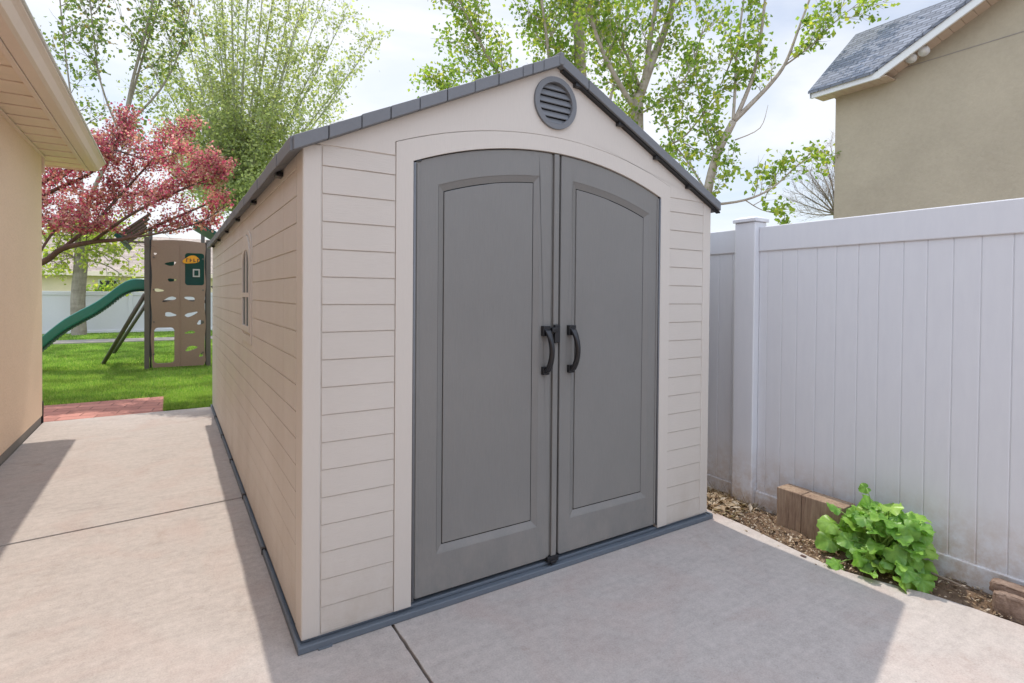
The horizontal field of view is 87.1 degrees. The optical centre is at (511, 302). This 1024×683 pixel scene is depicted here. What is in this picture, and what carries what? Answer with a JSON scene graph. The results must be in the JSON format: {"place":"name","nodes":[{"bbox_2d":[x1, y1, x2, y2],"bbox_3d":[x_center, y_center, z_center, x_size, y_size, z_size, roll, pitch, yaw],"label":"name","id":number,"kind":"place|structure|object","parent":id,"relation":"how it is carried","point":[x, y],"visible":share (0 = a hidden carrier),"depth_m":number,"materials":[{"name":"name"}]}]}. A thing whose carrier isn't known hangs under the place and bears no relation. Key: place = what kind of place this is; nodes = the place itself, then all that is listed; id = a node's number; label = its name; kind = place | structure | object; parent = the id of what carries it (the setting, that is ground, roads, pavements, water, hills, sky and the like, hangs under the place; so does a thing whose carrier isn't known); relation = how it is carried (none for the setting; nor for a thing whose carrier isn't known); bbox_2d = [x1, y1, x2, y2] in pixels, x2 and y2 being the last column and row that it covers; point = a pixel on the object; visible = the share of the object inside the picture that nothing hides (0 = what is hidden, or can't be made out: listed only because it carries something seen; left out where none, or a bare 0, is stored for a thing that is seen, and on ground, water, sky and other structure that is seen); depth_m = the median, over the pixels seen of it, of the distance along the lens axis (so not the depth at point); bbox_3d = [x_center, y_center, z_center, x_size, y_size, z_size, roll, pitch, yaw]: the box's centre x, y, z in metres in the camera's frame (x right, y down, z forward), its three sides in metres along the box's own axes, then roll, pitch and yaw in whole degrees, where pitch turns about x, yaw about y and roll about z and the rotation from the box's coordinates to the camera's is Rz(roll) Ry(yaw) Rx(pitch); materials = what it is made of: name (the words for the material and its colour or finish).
{"place":"outdoors","nodes":[
{"label":"outdoors","id":0,"kind":"place"},
{"bbox_2d":[0,0,105,465],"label":"stucco house","id":1,"kind":"structure","parent":0,"point":[43,124],"depth_m":4.36,"materials":[{"name":"beige paint"}]},
{"bbox_2d":[41,396,163,423],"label":"paver path","id":2,"kind":"structure","parent":0,"point":[62,412],"depth_m":6.02,"materials":[{"name":"red brick"}]},
{"bbox_2d":[0,407,241,546],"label":"path","id":3,"kind":"structure","parent":0,"point":[63,477],"depth_m":3.88,"materials":[{"name":"concrete"}]},
{"bbox_2d":[42,330,211,410],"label":"lawn","id":4,"kind":"structure","parent":0,"point":[119,378],"depth_m":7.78,"materials":[{"name":"green plant"}]},
{"bbox_2d":[86,277,138,291],"bbox_3d":[-13.445,-0.011,18.018,1.922,1.744,1.330,0,1,-32],"label":"garden shrub","id":5,"kind":"object","parent":4,"relation":"on","point":[107,288],"visible":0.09,"depth_m":17.86,"materials":[{"name":"green plant"}]},
{"bbox_2d":[34,0,218,335],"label":"lawn tree","id":6,"kind":"object","parent":4,"relation":"on","point":[80,257],"visible":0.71,"depth_m":15.97,"materials":[{"name":"green plant"}]},
{"bbox_2d":[42,291,212,333],"bbox_3d":[-8.573,0.310,19.889,38.000,1.360,0.120,0,1,-32],"label":"vinyl fence","id":7,"kind":"object","parent":4,"relation":"on","point":[56,311],"visible":0.02,"depth_m":17.05,"materials":[{"name":"white plastic"}]},
{"bbox_2d":[42,212,215,368],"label":"playground tower","id":8,"kind":"structure","parent":4,"relation":"on","point":[189,271],"depth_m":9.34,"materials":[{"name":"brown plastic"}]},
{"bbox_2d":[42,99,238,266],"bbox_3d":[-6.166,-0.847,7.634,4.947,4.199,1.789,0,1,-2],"label":"crabapple tree","id":9,"kind":"object","parent":4,"relation":"on","point":[60,218],"visible":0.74,"depth_m":7.46,"materials":[{"name":"pink plant"}]},
{"bbox_2d":[116,0,393,223],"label":"poplar tree","id":10,"kind":"object","parent":4,"relation":"on","point":[254,144],"visible":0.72,"depth_m":21.40,"materials":[{"name":"green plant"}]},
{"bbox_2d":[407,0,660,114],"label":"cottonwood tree","id":11,"kind":"object","parent":4,"relation":"on","point":[543,23],"visible":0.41,"depth_m":10.32,"materials":[{"name":"green plant"}]},
{"bbox_2d":[42,231,212,291],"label":"distant house","id":12,"kind":"structure","parent":0,"point":[51,283],"depth_m":33.78,"materials":[{"name":"beige paint"}]},
{"bbox_2d":[98,279,117,290],"bbox_3d":[-25.271,-1.001,33.722,1.000,0.900,0.070,0,1,-32],"label":"window","id":13,"kind":"structure","parent":12,"relation":"in","point":[99,280],"depth_m":33.62,"materials":[{"name":"white paint"}]},
{"bbox_2d":[53,336,211,343],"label":"garden path","id":14,"kind":"structure","parent":0,"point":[109,340],"depth_m":14.33,"materials":[{"name":"grey concrete"}]},
{"bbox_2d":[0,498,428,682],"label":"patio","id":15,"kind":"structure","parent":0,"point":[186,596],"depth_m":2.17,"materials":[{"name":"concrete"}]},
{"bbox_2d":[25,0,944,239],"label":"sky","id":16,"kind":"structure","parent":0,"point":[791,115],"materials":[{"name":"white"}]},
{"bbox_2d":[391,509,1023,682],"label":"patio","id":17,"kind":"structure","parent":0,"point":[717,598],"depth_m":2.13,"materials":[{"name":"concrete"}]},
{"bbox_2d":[207,52,720,655],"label":"garden shed","id":18,"kind":"structure","parent":17,"relation":"on","point":[459,342],"depth_m":2.41,"materials":[{"name":"plastic"}]},
{"bbox_2d":[241,235,249,332],"bbox_3d":[-1.652,-0.119,3.352,0.016,0.595,0.390,0,1,-32],"label":"window frame","id":19,"kind":"structure","parent":18,"relation":"in","point":[245,323],"depth_m":3.34,"materials":[{"name":"beige plastic"}]},
{"bbox_2d":[411,150,559,601],"bbox_3d":[-0.082,0.258,2.365,0.740,1.923,0.103,0,1,-32],"label":"door","id":20,"kind":"structure","parent":18,"relation":"in","point":[477,424],"depth_m":2.37,"materials":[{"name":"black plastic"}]},
{"bbox_2d":[556,156,660,553],"bbox_3d":[0.528,0.258,2.751,0.678,1.922,0.103,0,1,-32],"label":"door","id":21,"kind":"structure","parent":18,"relation":"in","point":[602,399],"depth_m":2.76,"materials":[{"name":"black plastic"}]},
{"bbox_2d":[707,481,1021,623],"bbox_3d":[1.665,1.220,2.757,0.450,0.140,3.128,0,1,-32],"label":"leaf litter","id":22,"kind":"object","parent":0,"point":[726,503],"visible":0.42,"depth_m":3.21,"materials":[{"name":"brown plant"}]},
{"bbox_2d":[777,483,854,539],"bbox_3d":[1.642,1.171,2.929,0.120,0.252,0.360,0,1,-32],"label":"wooden block","id":23,"kind":"object","parent":22,"relation":"on","point":[801,510],"depth_m":2.92,"materials":[{"name":"brown wood"}]},
{"bbox_2d":[707,198,1023,594],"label":"vinyl fence","id":24,"kind":"object","parent":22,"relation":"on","point":[881,355],"visible":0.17,"depth_m":2.73,"materials":[{"name":"white plastic"}]},
{"bbox_2d":[814,483,938,593],"bbox_3d":[1.750,1.105,2.600,0.397,0.406,0.500,0,1,-32],"label":"leafy plant","id":25,"kind":"object","parent":22,"relation":"on","point":[893,539],"visible":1,"depth_m":2.53,"materials":[{"name":"green plant"}]},
{"bbox_2d":[930,571,967,588],"bbox_3d":[1.927,1.244,2.444,0.029,0.037,0.236,0,1,-22],"label":"stick","id":26,"kind":"object","parent":22,"relation":"on","point":[942,577],"visible":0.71,"depth_m":2.40,"materials":[{"name":"wood"}]},
{"bbox_2d":[989,578,1023,625],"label":"edging block","id":27,"kind":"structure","parent":22,"relation":"on","point":[1007,599],"depth_m":2.23,"materials":[{"name":"concrete"}]},
{"label":"neighbour yard","id":28,"kind":"structure","parent":0,"visible":0},
{"bbox_2d":[808,0,1023,218],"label":"neighbour house","id":29,"kind":"structure","parent":28,"relation":"on","point":[941,124],"depth_m":6.92,"materials":[{"name":"beige paint"}]},
{"bbox_2d":[905,45,929,62],"bbox_3d":[5.249,-3.203,6.948,0.202,0.185,0.267,0,1,-32],"label":"floodlight","id":30,"kind":"object","parent":29,"relation":"attached to","point":[922,52],"visible":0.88,"depth_m":6.90,"materials":[{"name":"white paint"}]},
{"label":"ground","id":31,"kind":"structure","parent":0,"visible":0},
{"bbox_2d":[567,0,768,173],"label":"cottonwood tree","id":32,"kind":"object","parent":31,"relation":"on","point":[600,30],"visible":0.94,"depth_m":9.16,"materials":[{"name":"green plant"}]},
{"bbox_2d":[636,0,900,224],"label":"cottonwood tree","id":33,"kind":"object","parent":31,"relation":"on","point":[721,137],"visible":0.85,"depth_m":8.49,"materials":[{"name":"green plant"}]},
{"bbox_2d":[776,130,834,221],"bbox_3d":[13.765,-3.481,24.062,4.484,9.375,2.422,0,1,-7],"label":"bare tree","id":34,"kind":"object","parent":31,"relation":"on","point":[829,194],"visible":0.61,"depth_m":23.94,"materials":[{"name":"plant"}]}
]}

